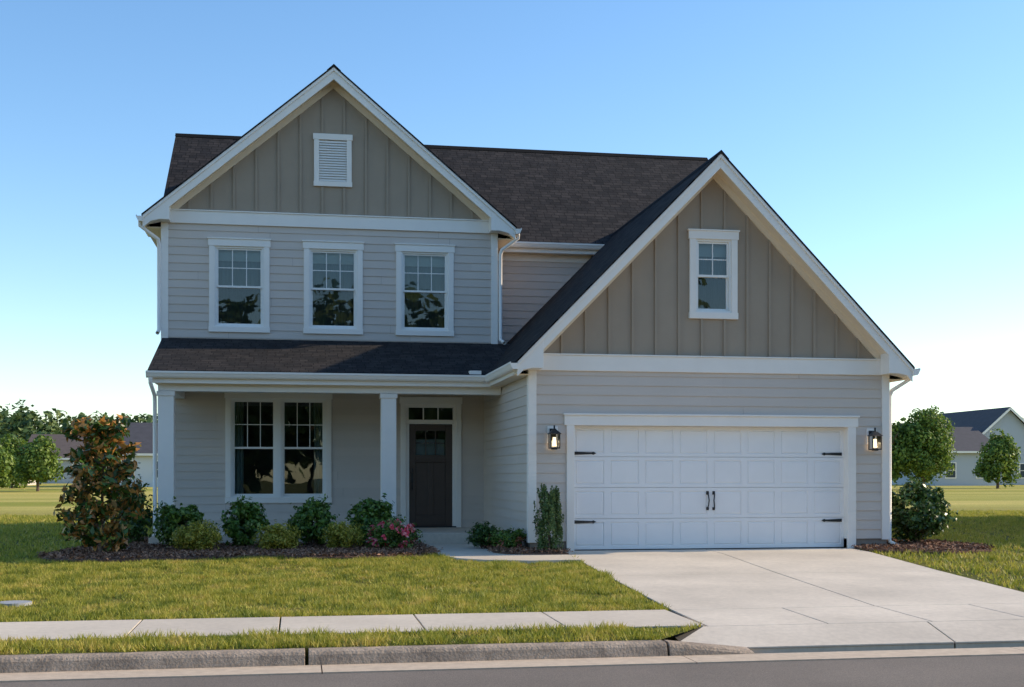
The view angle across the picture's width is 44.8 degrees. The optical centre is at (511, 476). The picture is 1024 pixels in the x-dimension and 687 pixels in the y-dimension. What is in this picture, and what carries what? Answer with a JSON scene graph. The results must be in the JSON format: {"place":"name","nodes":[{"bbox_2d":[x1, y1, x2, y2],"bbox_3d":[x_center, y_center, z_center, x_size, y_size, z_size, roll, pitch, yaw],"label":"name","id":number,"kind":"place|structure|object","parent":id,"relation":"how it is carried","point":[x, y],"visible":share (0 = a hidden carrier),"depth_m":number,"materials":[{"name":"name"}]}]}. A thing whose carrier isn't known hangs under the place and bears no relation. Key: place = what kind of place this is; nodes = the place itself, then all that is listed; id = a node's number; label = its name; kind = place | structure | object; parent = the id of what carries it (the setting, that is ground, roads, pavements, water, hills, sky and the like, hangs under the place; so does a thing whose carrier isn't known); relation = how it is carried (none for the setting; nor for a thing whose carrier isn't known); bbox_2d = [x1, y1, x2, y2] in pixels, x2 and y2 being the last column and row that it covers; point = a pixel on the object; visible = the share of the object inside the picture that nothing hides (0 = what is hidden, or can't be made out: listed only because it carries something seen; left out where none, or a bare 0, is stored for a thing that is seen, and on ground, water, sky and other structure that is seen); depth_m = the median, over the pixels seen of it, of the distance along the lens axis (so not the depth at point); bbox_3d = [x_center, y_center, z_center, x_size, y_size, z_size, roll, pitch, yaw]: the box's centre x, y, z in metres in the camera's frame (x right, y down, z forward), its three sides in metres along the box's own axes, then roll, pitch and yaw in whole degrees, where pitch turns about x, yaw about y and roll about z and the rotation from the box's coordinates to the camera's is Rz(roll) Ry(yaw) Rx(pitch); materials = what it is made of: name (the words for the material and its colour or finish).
{"place":"outdoors","nodes":[
{"label":"outdoors","id":0,"kind":"place"},
{"bbox_2d":[0,610,703,640],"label":"sidewalk","id":1,"kind":"structure","parent":0,"point":[53,630],"depth_m":12.08,"materials":[{"name":"concrete"}]},
{"bbox_2d":[0,655,1023,686],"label":"road","id":2,"kind":"structure","parent":0,"point":[989,671],"depth_m":9.89,"materials":[{"name":"grey asphalt"}]},
{"bbox_2d":[0,483,1023,654],"bbox_3d":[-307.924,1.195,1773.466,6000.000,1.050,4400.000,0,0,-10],"label":"ground","id":3,"kind":"structure","parent":0,"point":[30,500],"depth_m":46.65,"materials":[{"name":"green plant"}]},
{"bbox_2d":[0,445,14,487],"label":"oak tree","id":4,"kind":"object","parent":3,"relation":"on","point":[7,462],"visible":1,"depth_m":81.15,"materials":[{"name":"green plant"}]},
{"bbox_2d":[0,433,27,487],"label":"oak tree","id":5,"kind":"object","parent":3,"relation":"on","point":[9,445],"visible":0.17,"depth_m":99.32,"materials":[{"name":"green plant"}]},
{"bbox_2d":[0,600,31,606],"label":"utility cover","id":6,"kind":"object","parent":3,"relation":"on","point":[16,602],"visible":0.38,"depth_m":13.52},
{"bbox_2d":[11,435,63,490],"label":"oak tree","id":7,"kind":"object","parent":3,"relation":"on","point":[37,462],"visible":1,"depth_m":84.93,"materials":[{"name":"green plant"}]},
{"bbox_2d":[40,460,79,482],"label":"walls","id":8,"kind":"structure","parent":3,"relation":"on","point":[65,463],"depth_m":133.72,"materials":[{"name":"grey"}]},
{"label":"trim","id":9,"kind":"object","parent":8,"relation":"attached to","visible":0},
{"bbox_2d":[28,434,89,457],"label":"roof","id":10,"kind":"structure","parent":9,"relation":"on","point":[62,444],"depth_m":136.53,"materials":[{"name":"grey"}]},
{"bbox_2d":[0,398,157,433],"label":"distant trees","id":11,"kind":"object","parent":3,"relation":"on","point":[20,418],"visible":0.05,"depth_m":206.93,"materials":[{"name":"green plant"}]},
{"bbox_2d":[0,420,157,444],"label":"distant trees","id":12,"kind":"object","parent":3,"relation":"on","point":[26,434],"visible":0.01,"depth_m":190.54,"materials":[{"name":"green plant"}]},
{"bbox_2d":[93,456,120,479],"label":"oak tree","id":13,"kind":"object","parent":3,"relation":"on","point":[101,467],"visible":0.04,"depth_m":95.27,"materials":[{"name":"green plant"}]},
{"bbox_2d":[119,456,157,486],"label":"walls","id":14,"kind":"structure","parent":3,"relation":"on","point":[145,470],"depth_m":108.13,"materials":[{"name":"grey"}]},
{"bbox_2d":[121,453,157,478],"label":"trim","id":15,"kind":"structure","parent":14,"relation":"attached to","point":[144,454],"depth_m":107.60,"materials":[{"name":"white paint"}]},
{"bbox_2d":[116,422,157,452],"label":"roof","id":16,"kind":"structure","parent":15,"relation":"on","point":[142,432],"depth_m":110.37,"materials":[{"name":"grey"}]},
{"bbox_2d":[122,461,157,477],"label":"windows","id":17,"kind":"structure","parent":14,"relation":"attached to","point":[132,474],"depth_m":108.23,"materials":[{"name":"grey"}]},
{"bbox_2d":[36,536,442,562],"bbox_3d":[-4.623,1.255,21.880,6.469,0.230,6.524,0,0,-10],"label":"mulch bed","id":18,"kind":"object","parent":3,"relation":"on","point":[140,550],"visible":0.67,"depth_m":19.49,"materials":[{"name":"brown wood"}]},
{"bbox_2d":[53,414,146,551],"bbox_3d":[-6.526,0.155,19.780,1.384,2.330,1.473,0,0,-10],"label":"magnolia tree","id":19,"kind":"object","parent":18,"relation":"on","point":[104,439],"visible":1,"depth_m":19.60,"materials":[{"name":"green plant"}]},
{"bbox_2d":[113,474,152,542],"bbox_3d":[-6.951,0.620,22.787,0.878,1.346,0.884,0,0,-10],"label":"holly shrub","id":20,"kind":"object","parent":18,"relation":"on","point":[137,532],"visible":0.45,"depth_m":22.65,"materials":[{"name":"green plant"}]},
{"bbox_2d":[149,496,203,546],"bbox_3d":[-5.760,0.812,21.344,0.905,0.967,1.002,0,0,-10],"label":"camellia shrub","id":21,"kind":"object","parent":18,"relation":"on","point":[172,518],"visible":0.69,"depth_m":21.17,"materials":[{"name":"green plant"}]},
{"bbox_2d":[167,519,229,550],"bbox_3d":[-5.170,0.995,20.430,0.918,0.605,1.052,0,0,9],"label":"boxwood shrub","id":22,"kind":"object","parent":18,"relation":"on","point":[201,536],"visible":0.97,"depth_m":20.23,"materials":[{"name":"green plant"}]},
{"bbox_2d":[215,494,269,546],"bbox_3d":[-4.622,0.798,21.417,0.899,0.993,0.900,0,0,-43],"label":"camellia shrub","id":23,"kind":"object","parent":18,"relation":"on","point":[245,523],"visible":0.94,"depth_m":21.27,"materials":[{"name":"green plant"}]},
{"bbox_2d":[252,519,302,549],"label":"boxwood shrub","id":24,"kind":"object","parent":18,"relation":"on","point":[278,535],"visible":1,"depth_m":20.48,"materials":[{"name":"green plant"}]},
{"bbox_2d":[287,494,339,544],"bbox_3d":[-3.467,0.790,21.656,0.913,1.009,0.916,0,0,-10],"label":"camellia shrub","id":25,"kind":"object","parent":18,"relation":"on","point":[309,512],"visible":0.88,"depth_m":21.45,"materials":[{"name":"green plant"}]},
{"bbox_2d":[317,518,365,547],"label":"boxwood shrub","id":26,"kind":"object","parent":18,"relation":"on","point":[341,534],"visible":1,"depth_m":20.76,"materials":[{"name":"green plant"}]},
{"bbox_2d":[346,493,404,545],"bbox_3d":[-2.428,0.790,21.814,1.000,1.011,0.947,0,0,18],"label":"camellia shrub","id":27,"kind":"object","parent":18,"relation":"on","point":[371,510],"visible":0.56,"depth_m":21.58,"materials":[{"name":"green plant"}]},
{"bbox_2d":[361,515,422,548],"bbox_3d":[-2.019,0.972,21.016,1.098,0.653,1.092,0,0,-10],"label":"azalea shrub","id":28,"kind":"object","parent":18,"relation":"on","point":[394,532],"visible":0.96,"depth_m":20.76,"materials":[{"name":"green plant"}]},
{"bbox_2d":[149,527,498,544],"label":"porch slab","id":29,"kind":"structure","parent":3,"relation":"on","point":[445,535],"depth_m":23.05,"materials":[{"name":"concrete"}]},
{"bbox_2d":[142,67,912,534],"bbox_3d":[-0.967,-3.591,27.785,13.560,9.322,14.918,0,0,-10],"label":"rake and column trim","id":30,"kind":"object","parent":29,"relation":"on","point":[894,363],"visible":0.73,"depth_m":22.52,"materials":[{"name":"white paint"}]},
{"bbox_2d":[148,377,156,534],"bbox_3d":[-6.500,-0.258,22.404,0.102,3.043,0.403,0,0,-2],"label":"downspout","id":31,"kind":"object","parent":30,"relation":"attached to","point":[150,380],"visible":0.74,"depth_m":22.54,"materials":[{"name":"white paint"}]},
{"bbox_2d":[141,65,333,226],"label":"bedroom roof slope","id":32,"kind":"structure","parent":30,"relation":"on","point":[181,183],"depth_m":24.68,"materials":[{"name":"wood"}]},
{"bbox_2d":[147,338,526,374],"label":"porch roof","id":33,"kind":"structure","parent":30,"relation":"on","point":[250,355],"depth_m":23.99,"materials":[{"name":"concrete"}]},
{"bbox_2d":[334,65,516,237],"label":"bedroom roof slope","id":34,"kind":"structure","parent":30,"relation":"on","point":[463,180],"depth_m":25.32,"materials":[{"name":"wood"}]},
{"bbox_2d":[158,136,706,243],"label":"roof front","id":35,"kind":"structure","parent":30,"relation":"on","point":[563,198],"depth_m":29.71,"materials":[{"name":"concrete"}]},
{"bbox_2d":[175,133,707,159],"bbox_3d":[-1.527,-8.238,31.097,13.390,0.115,0.280,0,0,-10],"label":"ridge cap","id":36,"kind":"object","parent":35,"relation":"on","point":[490,149],"visible":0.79,"depth_m":31.37,"materials":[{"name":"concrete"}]},
{"bbox_2d":[136,215,920,381],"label":"gutters","id":37,"kind":"object","parent":30,"relation":"attached to","point":[505,369],"visible":0.54,"depth_m":22.79,"materials":[{"name":"white paint"}]},
{"bbox_2d":[138,221,160,334],"bbox_3d":[-7.157,-3.930,24.560,0.472,2.220,0.150,0,0,-41],"label":"downspout","id":38,"kind":"object","parent":37,"relation":"attached to","point":[146,230],"visible":1,"depth_m":24.69,"materials":[{"name":"white paint"}]},
{"bbox_2d":[499,234,519,344],"bbox_3d":[-0.078,-3.888,25.753,0.461,2.304,0.206,0,0,19],"label":"downspout","id":39,"kind":"object","parent":37,"relation":"attached to","point":[502,249],"visible":1,"depth_m":25.85,"materials":[{"name":"white paint"}]},
{"bbox_2d":[491,152,720,371],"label":"garage roof slope","id":40,"kind":"structure","parent":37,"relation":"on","point":[551,312],"depth_m":22.86,"materials":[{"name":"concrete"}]},
{"bbox_2d":[612,150,728,234],"bbox_3d":[2.847,-5.455,24.988,0.280,0.153,8.135,0,0,-10],"label":"garage ridge cap","id":41,"kind":"object","parent":40,"relation":"on","point":[681,181],"visible":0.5,"depth_m":23.51,"materials":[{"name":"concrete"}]},
{"bbox_2d":[721,151,914,368],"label":"garage roof slope","id":42,"kind":"structure","parent":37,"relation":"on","point":[816,258],"depth_m":21.29,"materials":[{"name":"wood"}]},
{"bbox_2d":[0,627,694,664],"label":"grass verge","id":43,"kind":"object","parent":3,"relation":"on","point":[231,648],"depth_m":10.80,"materials":[{"name":"green plant"}]},
{"bbox_2d":[0,640,753,672],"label":"kerb","id":44,"kind":"structure","parent":3,"relation":"on","point":[262,657],"depth_m":10.56,"materials":[{"name":"concrete"}]},
{"bbox_2d":[228,257,725,493],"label":"room interiors","id":45,"kind":"object","parent":3,"relation":"on","point":[258,471],"visible":0.19,"depth_m":26.99,"materials":[{"name":"grey"}]},
{"bbox_2d":[235,402,321,493],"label":"curtains","id":46,"kind":"object","parent":45,"relation":"attached to","point":[239,453],"visible":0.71,"depth_m":25.25,"materials":[{"name":"grey fabric"}]},
{"bbox_2d":[219,278,724,327],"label":"sheer screens","id":47,"kind":"object","parent":45,"relation":"attached to","point":[243,306],"visible":0.92,"depth_m":25.47,"materials":[{"name":"grey"}]},
{"bbox_2d":[422,544,581,562],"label":"walkway","id":48,"kind":"structure","parent":3,"relation":"on","point":[466,552],"depth_m":19.75,"materials":[{"name":"concrete"}]},
{"bbox_2d":[0,647,1023,681],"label":"gutter pan","id":49,"kind":"object","parent":3,"relation":"on","point":[385,667],"visible":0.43,"depth_m":10.49,"materials":[{"name":"concrete"}]},
{"bbox_2d":[145,133,902,550],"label":"trim boards","id":50,"kind":"object","parent":3,"relation":"on","point":[553,361],"depth_m":23.19,"materials":[{"name":"white paint"}]},
{"bbox_2d":[215,140,730,497],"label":"window sashes","id":51,"kind":"object","parent":50,"relation":"attached to","point":[278,447],"depth_m":25.20,"materials":[{"name":"white plastic"}]},
{"bbox_2d":[218,244,725,454],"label":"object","id":52,"kind":"structure","parent":51,"relation":"attached to","point":[705,250],"depth_m":25.48,"materials":[{"name":"white"}]},
{"bbox_2d":[218,257,724,290],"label":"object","id":53,"kind":"structure","parent":52,"relation":"attached to","point":[418,282],"depth_m":25.48,"materials":[{"name":"grey fabric"}]},
{"bbox_2d":[144,80,908,386],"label":"soffits","id":54,"kind":"object","parent":50,"relation":"on","point":[788,253],"visible":0.45,"depth_m":21.87,"materials":[{"name":"beige"}]},
{"bbox_2d":[179,89,874,358],"bbox_3d":[-0.122,-5.110,23.449,13.323,6.160,4.166,0,0,28],"label":"board and batten gables","id":55,"kind":"object","parent":50,"relation":"on","point":[639,305],"visible":0.72,"depth_m":21.64,"materials":[{"name":"beige wood"}]},
{"bbox_2d":[574,426,843,549],"bbox_3d":[3.445,0.184,21.547,4.920,2.118,0.020,0,0,-10],"label":"garage door","id":56,"kind":"structure","parent":50,"relation":"attached to","point":[641,487],"depth_m":21.53,"materials":[{"name":"white metal"}]},
{"bbox_2d":[482,543,572,554],"bbox_3d":[0.113,1.257,21.564,1.408,0.226,3.491,0,0,-10],"label":"mulch bed","id":57,"kind":"object","parent":3,"relation":"on","point":[522,550],"visible":0.56,"depth_m":20.16,"materials":[{"name":"brown wood"}]},
{"bbox_2d":[465,521,497,547],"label":"loropetalum shrub","id":58,"kind":"object","parent":57,"relation":"on","point":[481,532],"visible":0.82,"depth_m":21.62,"materials":[{"name":"green plant"}]},
{"bbox_2d":[485,525,526,548],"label":"loropetalum shrub","id":59,"kind":"object","parent":57,"relation":"on","point":[505,538],"visible":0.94,"depth_m":20.94,"materials":[{"name":"green plant"}]},
{"bbox_2d":[532,483,563,551],"bbox_3d":[0.614,0.685,20.340,0.532,1.187,0.545,0,0,-10],"label":"columnar juniper","id":60,"kind":"object","parent":57,"relation":"on","point":[550,519],"visible":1,"depth_m":20.25,"materials":[{"name":"green plant"}]},
{"bbox_2d":[411,425,882,550],"bbox_3d":[1.448,0.205,22.350,9.563,2.130,3.785,0,0,28],"label":"door hardware","id":61,"kind":"object","parent":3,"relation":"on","point":[553,432],"visible":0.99,"depth_m":21.55,"materials":[{"name":"black metal"}]},
{"bbox_2d":[409,424,451,525],"bbox_3d":[-1.686,-0.033,25.728,0.900,2.105,0.075,0,0,-10],"label":"front door","id":62,"kind":"structure","parent":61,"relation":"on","point":[430,498],"depth_m":25.72,"materials":[{"name":"black wood"}]},
{"bbox_2d":[552,437,876,447],"bbox_3d":[3.535,-0.585,21.258,5.815,0.150,0.075,0,0,-10],"label":"lantern bulb","id":63,"kind":"object","parent":61,"relation":"in","point":[874,442],"visible":1,"depth_m":21.71,"materials":[{"name":"white"}]},
{"bbox_2d":[549,434,880,448],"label":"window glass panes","id":64,"kind":"object","parent":61,"relation":"attached to","point":[878,442],"visible":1,"depth_m":21.75,"materials":[{"name":"clear glass"}]},
{"bbox_2d":[519,538,886,549],"bbox_3d":[-0.972,1.280,27.999,12.915,0.380,14.495,0,0,-10],"label":"foundation","id":65,"kind":"object","parent":3,"relation":"on","point":[879,541],"visible":0.09,"depth_m":21.88,"materials":[{"name":"grey concrete"}]},
{"bbox_2d":[168,223,881,541],"bbox_3d":[-0.969,-1.990,27.985,12.979,6.160,14.521,0,0,-10],"label":"lap siding","id":66,"kind":"object","parent":65,"relation":"on","point":[488,422],"visible":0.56,"depth_m":24.90,"materials":[{"name":"grey wood"}]},
{"bbox_2d":[892,421,913,481],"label":"oak tree","id":67,"kind":"object","parent":3,"relation":"on","point":[900,461],"visible":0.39,"depth_m":95.49,"materials":[{"name":"green plant"}]},
{"bbox_2d":[852,538,995,554],"bbox_3d":[7.079,1.256,22.305,2.639,0.228,3.863,0,0,-10],"label":"mulch bed","id":68,"kind":"object","parent":3,"relation":"on","point":[939,545],"visible":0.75,"depth_m":21.11,"materials":[{"name":"brown wood"}]},
{"bbox_2d":[888,379,910,543],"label":"downspout","id":69,"kind":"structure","parent":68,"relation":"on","point":[892,390],"depth_m":21.99,"materials":[{"name":"white paint"}]},
{"bbox_2d":[891,469,958,542],"bbox_3d":[7.370,0.579,22.596,1.344,1.433,1.303,0,0,-10],"label":"laurel shrub","id":70,"kind":"object","parent":68,"relation":"on","point":[926,515],"visible":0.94,"depth_m":22.30,"materials":[{"name":"green plant"}]},
{"bbox_2d":[893,405,957,483],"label":"oak tree","id":71,"kind":"object","parent":3,"relation":"on","point":[930,435],"visible":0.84,"depth_m":95.64,"materials":[{"name":"green plant"}]},
{"bbox_2d":[892,453,995,485],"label":"walls","id":72,"kind":"structure","parent":3,"relation":"on","point":[965,464],"depth_m":122.46,"materials":[{"name":"grey"}]},
{"bbox_2d":[908,463,979,476],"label":"windows","id":73,"kind":"structure","parent":72,"relation":"attached to","point":[951,475],"depth_m":122.14,"materials":[{"name":"grey"}]},
{"bbox_2d":[945,451,983,477],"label":"trim","id":74,"kind":"structure","parent":72,"relation":"attached to","point":[955,462],"depth_m":122.04,"materials":[{"name":"white paint"}]},
{"bbox_2d":[945,427,990,450],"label":"roof","id":75,"kind":"structure","parent":74,"relation":"on","point":[970,439],"depth_m":124.85,"materials":[{"name":"grey"}]},
{"bbox_2d":[897,411,1023,426],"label":"distant trees","id":76,"kind":"object","parent":3,"relation":"on","point":[902,419],"depth_m":248.69,"materials":[{"name":"green plant"}]},
{"bbox_2d":[972,428,1021,488],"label":"oak tree","id":77,"kind":"object","parent":3,"relation":"on","point":[1002,451],"visible":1,"depth_m":102.72,"materials":[{"name":"green plant"}]},
{"bbox_2d":[984,411,1023,484],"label":"walls","id":78,"kind":"structure","parent":3,"relation":"on","point":[1009,422],"depth_m":128.81,"materials":[{"name":"grey"}]},
{"bbox_2d":[919,407,1023,432],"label":"roof","id":79,"kind":"structure","parent":78,"relation":"on","point":[982,421],"depth_m":132.36,"materials":[{"name":"grey"}]},
{"bbox_2d":[982,407,1023,477],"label":"trim","id":80,"kind":"structure","parent":78,"relation":"attached to","point":[1001,416],"depth_m":128.14,"materials":[{"name":"white paint"}]},
{"bbox_2d":[1020,464,1023,476],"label":"windows","id":81,"kind":"structure","parent":78,"relation":"attached to","point":[1022,468],"depth_m":128.89,"materials":[{"name":"grey"}]},
{"bbox_2d":[0,0,1023,428],"label":"sky","id":82,"kind":"structure","parent":0,"point":[887,135],"materials":[{"name":"blue"}]},
{"bbox_2d":[567,548,1023,653],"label":"driveway","id":83,"kind":"structure","parent":0,"point":[821,599],"depth_m":14.32,"materials":[{"name":"concrete"}]},
{"bbox_2d":[670,611,1002,648],"bbox_3d":[3.667,1.423,16.587,5.900,0.302,9.810,0,0,-10],"label":"driveway joint filler","id":84,"kind":"object","parent":83,"relation":"on","point":[680,636],"visible":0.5,"depth_m":11.71,"materials":[{"name":"grey concrete"}]}
]}

